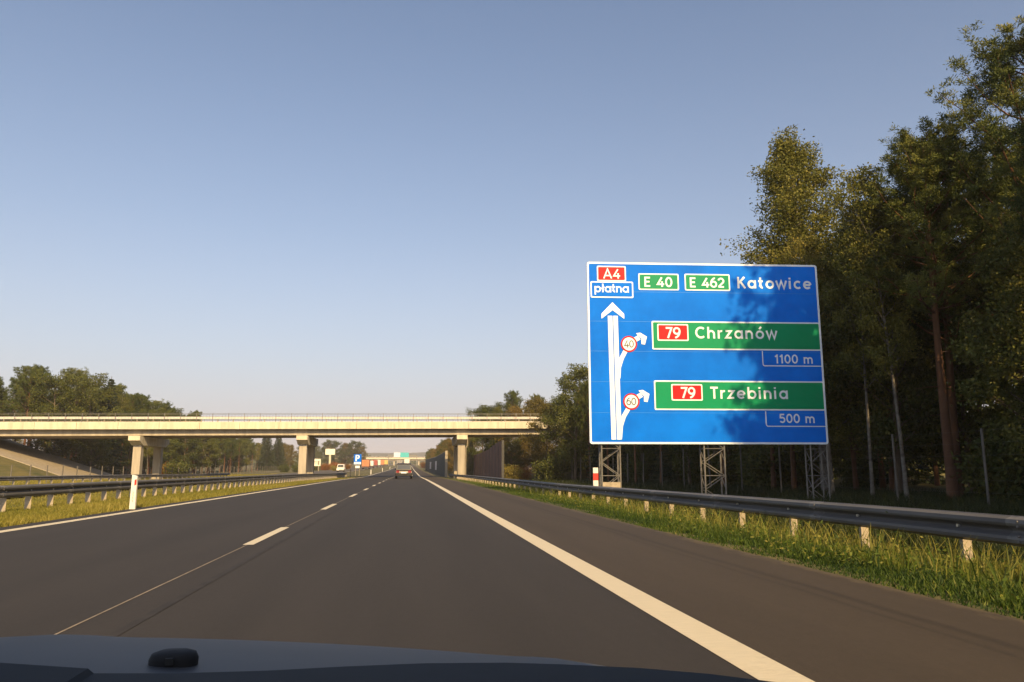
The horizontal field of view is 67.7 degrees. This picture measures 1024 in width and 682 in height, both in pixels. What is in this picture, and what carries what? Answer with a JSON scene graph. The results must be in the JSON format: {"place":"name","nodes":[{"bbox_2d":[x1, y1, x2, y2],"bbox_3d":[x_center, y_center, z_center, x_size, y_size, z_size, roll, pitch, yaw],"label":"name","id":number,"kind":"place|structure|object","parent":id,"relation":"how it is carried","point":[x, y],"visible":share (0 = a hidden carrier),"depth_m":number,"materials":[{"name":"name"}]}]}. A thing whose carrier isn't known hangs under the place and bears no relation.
{"place":"outdoors","nodes":[
{"label":"outdoors","id":0,"kind":"place"},
{"bbox_2d":[0,439,115,479],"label":"slope paving","id":1,"kind":"structure","parent":0,"point":[26,455],"depth_m":101.77,"materials":[{"name":"beige concrete"}]},
{"bbox_2d":[0,456,125,480],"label":"embankment","id":2,"kind":"structure","parent":0,"point":[20,469],"depth_m":90.71,"materials":[{"name":"green plant"}]},
{"bbox_2d":[0,473,276,485],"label":"grass","id":3,"kind":"structure","parent":0,"point":[23,482],"depth_m":85.49,"materials":[{"name":"green plant"}]},
{"bbox_2d":[0,474,366,527],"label":"grass","id":4,"kind":"structure","parent":0,"point":[41,510],"depth_m":24.69,"materials":[{"name":"green plant"}]},
{"bbox_2d":[7,464,392,497],"bbox_3d":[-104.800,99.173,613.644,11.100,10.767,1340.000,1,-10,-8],"label":"opposite road","id":5,"kind":"structure","parent":0,"point":[331,471],"depth_m":216.52,"materials":[{"name":"grey asphalt"}]},
{"bbox_2d":[39,449,426,463],"bbox_3d":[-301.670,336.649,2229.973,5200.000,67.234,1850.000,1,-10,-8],"label":"hills","id":6,"kind":"structure","parent":0,"point":[421,454],"depth_m":1983.75,"materials":[{"name":"green plant"}]},
{"bbox_2d":[0,467,756,679],"bbox_3d":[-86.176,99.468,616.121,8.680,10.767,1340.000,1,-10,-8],"label":"road","id":7,"kind":"structure","parent":0,"point":[416,561],"depth_m":6.87,"materials":[{"name":"grey asphalt"}]},
{"bbox_2d":[0,468,392,532],"bbox_3d":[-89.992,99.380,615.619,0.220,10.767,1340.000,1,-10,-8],"label":"median edge line","id":8,"kind":"object","parent":7,"relation":"on","point":[1,531],"visible":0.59,"depth_m":17.39,"materials":[{"name":"paint"}]},
{"bbox_2d":[54,482,380,634],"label":"lane seam","id":9,"kind":"object","parent":7,"relation":"on","point":[155,587],"visible":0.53,"depth_m":6.16,"materials":[{"name":"grey asphalt"}]},
{"bbox_2d":[107,479,390,636],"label":"sealed joint","id":10,"kind":"object","parent":7,"relation":"on","point":[121,630],"visible":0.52,"depth_m":6.50,"materials":[{"name":"concrete"}]},
{"bbox_2d":[243,527,288,544],"bbox_3d":[-3.729,2.974,11.705,0.140,0.001,3.150,1,-10,-8],"label":"lane marking","id":11,"kind":"object","parent":7,"relation":"on","point":[259,539],"visible":1,"depth_m":11.40,"materials":[{"name":"paint"}]},
{"bbox_2d":[0,634,770,681],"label":"passenger car","id":12,"kind":"object","parent":7,"relation":"on","point":[66,658],"visible":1,"depth_m":0.96,"materials":[{"name":"metal"}]},
{"bbox_2d":[395,463,412,478],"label":"passenger car","id":13,"kind":"object","parent":7,"relation":"on","point":[403,469],"visible":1,"depth_m":85.07,"materials":[{"name":"grey metal"}]},
{"bbox_2d":[0,464,1023,619],"bbox_3d":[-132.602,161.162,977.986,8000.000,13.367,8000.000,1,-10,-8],"label":"ground","id":14,"kind":"structure","parent":0,"point":[360,473],"depth_m":44.87,"materials":[{"name":"green plant"}]},
{"bbox_2d":[0,365,57,444],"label":"pine tree","id":15,"kind":"object","parent":14,"relation":"on","point":[22,389],"visible":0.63,"depth_m":112.90,"materials":[{"name":"green plant"}]},
{"bbox_2d":[12,363,59,445],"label":"pine tree","id":16,"kind":"object","parent":14,"relation":"on","point":[36,366],"visible":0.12,"depth_m":117.62,"materials":[{"name":"green plant"}]},
{"bbox_2d":[12,370,96,463],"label":"broadleaf tree","id":17,"kind":"object","parent":14,"relation":"on","point":[65,392],"visible":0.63,"depth_m":110.83,"materials":[{"name":"green plant"}]},
{"bbox_2d":[51,367,97,458],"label":"pine tree","id":18,"kind":"object","parent":14,"relation":"on","point":[79,373],"visible":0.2,"depth_m":119.11,"materials":[{"name":"green plant"}]},
{"bbox_2d":[56,372,127,470],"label":"broadleaf tree","id":19,"kind":"object","parent":14,"relation":"on","point":[86,385],"visible":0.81,"depth_m":111.54,"materials":[{"name":"green plant"}]},
{"bbox_2d":[79,377,128,474],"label":"spruce tree","id":20,"kind":"object","parent":14,"relation":"on","point":[114,451],"visible":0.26,"depth_m":117.32,"materials":[{"name":"green plant"}]},
{"bbox_2d":[82,385,144,472],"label":"broadleaf tree","id":21,"kind":"object","parent":14,"relation":"on","point":[118,388],"visible":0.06,"depth_m":128.13,"materials":[{"name":"green plant"}]},
{"bbox_2d":[0,473,229,484],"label":"guard rail","id":22,"kind":"object","parent":14,"relation":"on","point":[13,479],"visible":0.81,"depth_m":68.51,"materials":[{"name":"metal"}]},
{"bbox_2d":[111,394,134,473],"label":"birch tree","id":23,"kind":"object","parent":14,"relation":"on","point":[125,401],"visible":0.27,"depth_m":124.29,"materials":[{"name":"green plant"}]},
{"bbox_2d":[129,475,137,508],"bbox_3d":[-9.640,3.980,19.412,0.150,1.127,0.086,0,-10,-2],"label":"delineator post","id":24,"kind":"object","parent":14,"relation":"on","point":[133,493],"visible":0.86,"depth_m":19.40,"materials":[{"name":"white plastic"}]},
{"bbox_2d":[121,391,149,474],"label":"pine tree","id":25,"kind":"object","parent":14,"relation":"on","point":[135,401],"visible":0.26,"depth_m":135.44,"materials":[{"name":"green plant"}]},
{"bbox_2d":[0,465,278,483],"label":"wire fence","id":26,"kind":"object","parent":14,"relation":"on","point":[77,469],"visible":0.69,"depth_m":91.86,"materials":[{"name":"metal"}]},
{"bbox_2d":[138,407,177,467],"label":"broadleaf tree","id":27,"kind":"object","parent":14,"relation":"on","point":[168,448],"visible":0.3,"depth_m":130.43,"materials":[{"name":"green plant"}]},
{"bbox_2d":[151,420,180,463],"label":"broadleaf tree","id":28,"kind":"object","parent":14,"relation":"on","point":[175,445],"visible":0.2,"depth_m":142.49,"materials":[{"name":"green plant"}]},
{"bbox_2d":[0,472,346,511],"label":"guard rail","id":29,"kind":"object","parent":14,"relation":"on","point":[28,491],"visible":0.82,"depth_m":27.99,"materials":[{"name":"metal"}]},
{"bbox_2d":[162,458,192,477],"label":"bush","id":30,"kind":"object","parent":14,"relation":"on","point":[180,465],"visible":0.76,"depth_m":122.00,"materials":[{"name":"green plant"}]},
{"bbox_2d":[167,421,204,469],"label":"broadleaf tree","id":31,"kind":"object","parent":14,"relation":"on","point":[183,445],"visible":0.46,"depth_m":152.37,"materials":[{"name":"green plant"}]},
{"bbox_2d":[189,438,220,473],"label":"broadleaf tree","id":32,"kind":"object","parent":14,"relation":"on","point":[209,444],"visible":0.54,"depth_m":167.00,"materials":[{"name":"green plant"}]},
{"bbox_2d":[207,440,226,472],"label":"broadleaf tree","id":33,"kind":"object","parent":14,"relation":"on","point":[220,445],"visible":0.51,"depth_m":187.19,"materials":[{"name":"green plant"}]},
{"bbox_2d":[231,440,250,467],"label":"broadleaf tree","id":34,"kind":"object","parent":14,"relation":"on","point":[241,463],"visible":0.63,"depth_m":217.06,"materials":[{"name":"green plant"}]},
{"bbox_2d":[255,438,277,470],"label":"spruce tree","id":35,"kind":"object","parent":14,"relation":"on","point":[268,447],"visible":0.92,"depth_m":256.15,"materials":[{"name":"green plant"}]},
{"bbox_2d":[272,438,285,469],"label":"spruce tree","id":36,"kind":"object","parent":14,"relation":"on","point":[277,444],"visible":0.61,"depth_m":272.19,"materials":[{"name":"green plant"}]},
{"bbox_2d":[0,413,561,479],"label":"overpass bridge","id":37,"kind":"structure","parent":14,"relation":"on","point":[139,436],"depth_m":101.41,"materials":[{"name":"concrete"}]},
{"bbox_2d":[285,445,297,467],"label":"broadleaf tree","id":38,"kind":"object","parent":14,"relation":"on","point":[291,451],"visible":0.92,"depth_m":299.34,"materials":[{"name":"green plant"}]},
{"bbox_2d":[318,439,336,463],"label":"broadleaf tree","id":39,"kind":"object","parent":14,"relation":"on","point":[325,445],"visible":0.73,"depth_m":448.91,"materials":[{"name":"green plant"}]},
{"bbox_2d":[324,440,345,463],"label":"broadleaf tree","id":40,"kind":"object","parent":14,"relation":"on","point":[339,451],"visible":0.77,"depth_m":455.28,"materials":[{"name":"green plant"}]},
{"bbox_2d":[342,440,361,466],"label":"broadleaf tree","id":41,"kind":"object","parent":14,"relation":"on","point":[350,450],"visible":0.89,"depth_m":455.51,"materials":[{"name":"green plant"}]},
{"bbox_2d":[335,456,425,464],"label":"overpass bridge","id":42,"kind":"structure","parent":14,"relation":"on","point":[397,458],"depth_m":684.83,"materials":[{"name":"concrete"}]},
{"bbox_2d":[425,451,447,476],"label":"noise wall","id":43,"kind":"structure","parent":14,"relation":"on","point":[437,464],"depth_m":151.91,"materials":[{"name":"concrete"}]},
{"bbox_2d":[443,439,453,473],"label":"broadleaf tree","id":44,"kind":"object","parent":14,"relation":"on","point":[450,467],"visible":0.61,"depth_m":169.39,"materials":[{"name":"green plant"}]},
{"bbox_2d":[466,440,473,474],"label":"spruce tree","id":45,"kind":"object","parent":14,"relation":"on","point":[470,466],"visible":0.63,"depth_m":148.08,"materials":[{"name":"green plant"}]},
{"bbox_2d":[465,405,498,459],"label":"broadleaf tree","id":46,"kind":"object","parent":14,"relation":"on","point":[478,439],"visible":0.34,"depth_m":132.32,"materials":[{"name":"green plant"}]},
{"bbox_2d":[474,440,503,477],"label":"noise wall","id":47,"kind":"structure","parent":14,"relation":"on","point":[489,462],"depth_m":83.14,"materials":[{"name":"metal"}]},
{"bbox_2d":[497,437,524,469],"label":"broadleaf tree","id":48,"kind":"object","parent":14,"relation":"on","point":[514,460],"visible":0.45,"depth_m":120.45,"materials":[{"name":"green plant"}]},
{"bbox_2d":[495,404,529,466],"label":"broadleaf tree","id":49,"kind":"object","parent":14,"relation":"on","point":[515,409],"visible":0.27,"depth_m":126.02,"materials":[{"name":"green plant"}]},
{"bbox_2d":[504,390,525,420],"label":"pine tree","id":50,"kind":"object","parent":14,"relation":"on","point":[512,395],"visible":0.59,"depth_m":131.91,"materials":[{"name":"green plant"}]},
{"bbox_2d":[504,464,527,479],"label":"bush","id":51,"kind":"object","parent":14,"relation":"on","point":[510,472],"visible":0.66,"depth_m":95.69,"materials":[{"name":"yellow plant"}]},
{"bbox_2d":[513,411,545,467],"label":"broadleaf tree","id":52,"kind":"object","parent":14,"relation":"on","point":[523,444],"visible":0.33,"depth_m":123.67,"materials":[{"name":"green plant"}]},
{"bbox_2d":[520,395,550,466],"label":"broadleaf tree","id":53,"kind":"object","parent":14,"relation":"on","point":[531,405],"visible":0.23,"depth_m":126.39,"materials":[{"name":"green plant"}]},
{"bbox_2d":[516,401,570,472],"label":"broadleaf tree","id":54,"kind":"object","parent":14,"relation":"on","point":[537,428],"visible":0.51,"depth_m":94.31,"materials":[{"name":"green plant"}]},
{"bbox_2d":[530,453,573,480],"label":"bush","id":55,"kind":"object","parent":14,"relation":"on","point":[551,468],"visible":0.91,"depth_m":87.08,"materials":[{"name":"green plant"}]},
{"bbox_2d":[535,363,596,479],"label":"broadleaf tree","id":56,"kind":"object","parent":14,"relation":"on","point":[565,381],"visible":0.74,"depth_m":86.15,"materials":[{"name":"green plant"}]},
{"bbox_2d":[571,378,589,479],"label":"tree","id":57,"kind":"object","parent":14,"relation":"on","point":[584,389],"visible":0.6,"depth_m":84.09,"materials":[{"name":"green plant"}]},
{"bbox_2d":[583,436,622,480],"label":"spruce tree","id":58,"kind":"object","parent":14,"relation":"on","point":[594,462],"visible":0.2,"depth_m":79.39,"materials":[{"name":"green plant"}]},
{"bbox_2d":[621,444,659,480],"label":"broadleaf tree","id":59,"kind":"object","parent":14,"relation":"on","point":[649,457],"visible":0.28,"depth_m":69.04,"materials":[{"name":"green plant"}]},
{"bbox_2d":[650,444,697,483],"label":"spruce tree","id":60,"kind":"object","parent":14,"relation":"on","point":[666,462],"visible":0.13,"depth_m":63.88,"materials":[{"name":"green plant"}]},
{"bbox_2d":[662,444,710,484],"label":"broadleaf tree","id":61,"kind":"object","parent":14,"relation":"on","point":[678,457],"visible":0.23,"depth_m":54.95,"materials":[{"name":"green plant"}]},
{"bbox_2d":[674,450,730,483],"bbox_3d":[15.269,9.789,59.279,4.388,3.090,4.157,7,-12,-37],"label":"bush","id":62,"kind":"object","parent":14,"relation":"on","point":[696,476],"visible":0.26,"depth_m":58.55,"materials":[{"name":"green plant"}]},
{"bbox_2d":[587,262,830,500],"bbox_3d":[7.800,1.831,30.411,9.650,9.950,1.100,1,-10,-3],"label":"direction sign","id":63,"kind":"object","parent":14,"relation":"on","point":[700,354],"visible":0.94,"depth_m":30.22,"materials":[{"name":"blue metal"}]},
{"bbox_2d":[705,448,742,484],"bbox_3d":[15.775,8.861,54.336,4.456,3.312,4.704,5,-11,-29],"label":"bush","id":64,"kind":"object","parent":14,"relation":"on","point":[718,461],"visible":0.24,"depth_m":53.61,"materials":[{"name":"green plant"}]},
{"bbox_2d":[712,449,751,485],"bbox_3d":[16.015,8.790,53.129,4.278,3.013,4.053,-4,-10,20],"label":"bush","id":65,"kind":"object","parent":14,"relation":"on","point":[735,477],"visible":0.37,"depth_m":52.64,"materials":[{"name":"green plant"}]},
{"bbox_2d":[448,473,1023,559],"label":"guard rail","id":66,"kind":"object","parent":14,"relation":"on","point":[989,528],"visible":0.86,"depth_m":11.04,"materials":[{"name":"metal"}]},
{"bbox_2d":[725,444,769,464],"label":"broadleaf tree","id":67,"kind":"object","parent":14,"relation":"on","point":[743,448],"visible":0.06,"depth_m":51.41,"materials":[{"name":"green plant"}]},
{"bbox_2d":[732,444,804,488],"bbox_3d":[15.699,7.380,46.214,4.856,3.609,5.125,-1,-10,7],"label":"bush","id":68,"kind":"object","parent":14,"relation":"on","point":[753,464],"visible":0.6,"depth_m":45.14,"materials":[{"name":"green plant"}]},
{"bbox_2d":[770,444,776,489],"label":"pine tree","id":69,"kind":"object","parent":14,"relation":"on","point":[773,477],"depth_m":44.22,"materials":[{"name":"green plant"}]},
{"bbox_2d":[755,247,797,488],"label":"pine tree","id":70,"kind":"object","parent":14,"relation":"on","point":[793,471],"depth_m":41.44,"materials":[{"name":"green plant"}]},
{"bbox_2d":[742,444,833,482],"bbox_3d":[16.873,7.384,46.645,5.286,3.722,5.008,1,-10,-4],"label":"bush","id":71,"kind":"object","parent":14,"relation":"on","point":[800,454],"visible":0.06,"depth_m":45.48,"materials":[{"name":"green plant"}]},
{"bbox_2d":[767,457,815,487],"bbox_3d":[16.544,7.818,45.386,3.242,2.283,3.072,-9,-13,44],"label":"bush","id":72,"kind":"object","parent":14,"relation":"on","point":[803,471],"visible":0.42,"depth_m":44.44,"materials":[{"name":"green plant"}]},
{"bbox_2d":[564,427,1023,506],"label":"wire fence","id":73,"kind":"object","parent":14,"relation":"on","point":[984,464],"visible":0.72,"depth_m":32.85,"materials":[{"name":"metal"}]},
{"bbox_2d":[759,444,838,488],"bbox_3d":[17.079,7.387,45.930,4.884,3.440,4.627,3,-10,-18],"label":"bush","id":74,"kind":"object","parent":14,"relation":"on","point":[815,460],"visible":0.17,"depth_m":44.82,"materials":[{"name":"green plant"}]},
{"bbox_2d":[772,233,851,490],"bbox_3d":[14.726,1.198,36.296,3.369,12.852,3.583,-6,-11,32],"label":"birch tree","id":75,"kind":"object","parent":14,"relation":"on","point":[802,247],"visible":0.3,"depth_m":36.54,"materials":[{"name":"green plant"}]},
{"bbox_2d":[719,124,940,491],"bbox_3d":[15.908,-1.936,39.557,10.161,20.433,9.879,-3,-10,18],"label":"birch tree","id":76,"kind":"object","parent":14,"relation":"on","point":[793,190],"visible":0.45,"depth_m":39.60,"materials":[{"name":"green plant"}]},
{"bbox_2d":[818,275,868,490],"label":"pine tree","id":77,"kind":"object","parent":14,"relation":"on","point":[854,474],"visible":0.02,"depth_m":39.66,"materials":[{"name":"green plant"}]},
{"bbox_2d":[818,198,898,494],"bbox_3d":[15.140,0.389,32.929,3.503,13.366,3.726,6,-11,-32],"label":"birch tree","id":78,"kind":"object","parent":14,"relation":"on","point":[859,366],"visible":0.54,"depth_m":32.79,"materials":[{"name":"green plant"}]},
{"bbox_2d":[833,452,885,489],"bbox_3d":[19.479,7.322,42.935,3.194,2.374,3.372,2,-10,-12],"label":"bush","id":79,"kind":"object","parent":14,"relation":"on","point":[863,473],"visible":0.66,"depth_m":42.26,"materials":[{"name":"green plant"}]},
{"bbox_2d":[833,223,886,488],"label":"pine tree","id":80,"kind":"object","parent":14,"relation":"on","point":[882,481],"depth_m":41.85,"materials":[{"name":"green plant"}]},
{"bbox_2d":[710,364,1023,481],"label":"deep wood","id":81,"kind":"object","parent":14,"relation":"on","point":[972,407],"depth_m":58.48,"materials":[{"name":"green plant"}]},
{"bbox_2d":[815,162,930,496],"bbox_3d":[15.478,-0.370,31.371,4.013,14.394,3.773,9,-13,-42],"label":"birch tree","id":82,"kind":"object","parent":14,"relation":"on","point":[898,325],"visible":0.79,"depth_m":31.37,"materials":[{"name":"green plant"}]},
{"bbox_2d":[818,330,929,470],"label":"broadleaf tree","id":83,"kind":"object","parent":14,"relation":"on","point":[840,453],"visible":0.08,"depth_m":44.27,"materials":[{"name":"green plant"}]},
{"bbox_2d":[823,215,929,491],"bbox_3d":[18.303,0.172,38.129,5.782,15.432,5.946,5,-11,-29],"label":"pine tree","id":84,"kind":"object","parent":14,"relation":"on","point":[891,477],"depth_m":36.77,"materials":[{"name":"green plant"}]},
{"bbox_2d":[819,184,969,495],"bbox_3d":[17.217,0.002,34.881,7.838,14.887,7.392,1,-10,-7],"label":"broadleaf tree","id":85,"kind":"object","parent":14,"relation":"on","point":[914,399],"visible":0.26,"depth_m":33.97,"materials":[{"name":"green plant"}]},
{"bbox_2d":[856,355,938,481],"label":"broadleaf tree","id":86,"kind":"object","parent":14,"relation":"on","point":[922,451],"visible":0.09,"depth_m":44.79,"materials":[{"name":"green plant"}]},
{"bbox_2d":[858,393,945,484],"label":"spruce tree","id":87,"kind":"object","parent":14,"relation":"on","point":[926,474],"visible":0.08,"depth_m":50.24,"materials":[{"name":"green plant"}]},
{"bbox_2d":[821,114,1016,499],"bbox_3d":[16.465,-1.282,30.227,6.267,15.734,6.496,0,-10,-1],"label":"pine tree","id":88,"kind":"object","parent":14,"relation":"on","point":[929,169],"visible":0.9,"depth_m":30.02,"materials":[{"name":"green plant"}]},
{"bbox_2d":[862,112,1019,495],"bbox_3d":[18.332,-1.268,32.840,7.465,16.604,7.677,2,-10,-11],"label":"pine tree","id":89,"kind":"object","parent":14,"relation":"on","point":[945,330],"visible":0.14,"depth_m":31.92,"materials":[{"name":"green plant"}]},
{"bbox_2d":[897,261,1023,492],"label":"broadleaf tree","id":90,"kind":"object","parent":14,"relation":"on","point":[966,422],"visible":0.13,"depth_m":36.99,"materials":[{"name":"green plant"}]},
{"bbox_2d":[898,278,1023,465],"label":"broadleaf tree","id":91,"kind":"object","parent":14,"relation":"on","point":[972,450],"visible":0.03,"depth_m":39.86,"materials":[{"name":"green plant"}]},
{"bbox_2d":[922,15,1023,375],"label":"pine tree","id":92,"kind":"object","parent":14,"relation":"on","point":[1004,83],"visible":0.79,"depth_m":29.08,"materials":[{"name":"green plant"}]},
{"bbox_2d":[942,249,1023,454],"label":"broadleaf tree","id":93,"kind":"object","parent":14,"relation":"on","point":[991,410],"visible":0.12,"depth_m":31.35,"materials":[{"name":"green plant"}]},
{"bbox_2d":[945,212,1023,478],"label":"broadleaf tree","id":94,"kind":"object","parent":14,"relation":"on","point":[1010,327],"visible":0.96,"depth_m":25.92,"materials":[{"name":"green plant"}]},
{"bbox_2d":[947,141,1022,407],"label":"pine tree","id":95,"kind":"object","parent":14,"relation":"on","point":[986,171],"visible":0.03,"depth_m":35.41,"materials":[{"name":"green plant"}]},
{"bbox_2d":[951,406,1023,504],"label":"bush","id":96,"kind":"object","parent":14,"relation":"on","point":[1004,467],"visible":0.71,"depth_m":26.93,"materials":[{"name":"green plant"}]},
{"bbox_2d":[951,439,1023,498],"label":"bush","id":97,"kind":"object","parent":14,"relation":"on","point":[968,476],"visible":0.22,"depth_m":28.50,"materials":[{"name":"green plant"}]},
{"bbox_2d":[989,97,1023,245],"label":"pine tree","id":98,"kind":"object","parent":14,"relation":"on","point":[1018,202],"visible":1,"depth_m":23.77,"materials":[{"name":"green plant"}]},
{"bbox_2d":[0,0,1023,452],"label":"sky","id":99,"kind":"structure","parent":0,"point":[207,206],"materials":[{"name":"blue"}]},
{"bbox_2d":[411,464,1023,681],"bbox_3d":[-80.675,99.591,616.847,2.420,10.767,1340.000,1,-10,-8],"label":"hard shoulder","id":100,"kind":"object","parent":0,"point":[815,625],"visible":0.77,"depth_m":5.58},
{"bbox_2d":[411,466,814,681],"bbox_3d":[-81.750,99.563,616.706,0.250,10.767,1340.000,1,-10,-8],"label":"edge line","id":101,"kind":"object","parent":100,"relation":"on","point":[752,662],"visible":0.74,"depth_m":5.11,"materials":[{"name":"paint"}]},
{"bbox_2d":[447,476,1023,618],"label":"grass","id":102,"kind":"structure","parent":0,"point":[951,585],"depth_m":8.85,"materials":[{"name":"green plant"}]},
{"bbox_2d":[529,446,944,479],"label":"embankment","id":103,"kind":"structure","parent":0,"point":[583,473],"depth_m":96.32,"materials":[{"name":"green plant"}]},
{"bbox_2d":[471,477,1023,565],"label":"grass","id":104,"kind":"structure","parent":0,"point":[919,499],"depth_m":25.78,"materials":[{"name":"green plant"}]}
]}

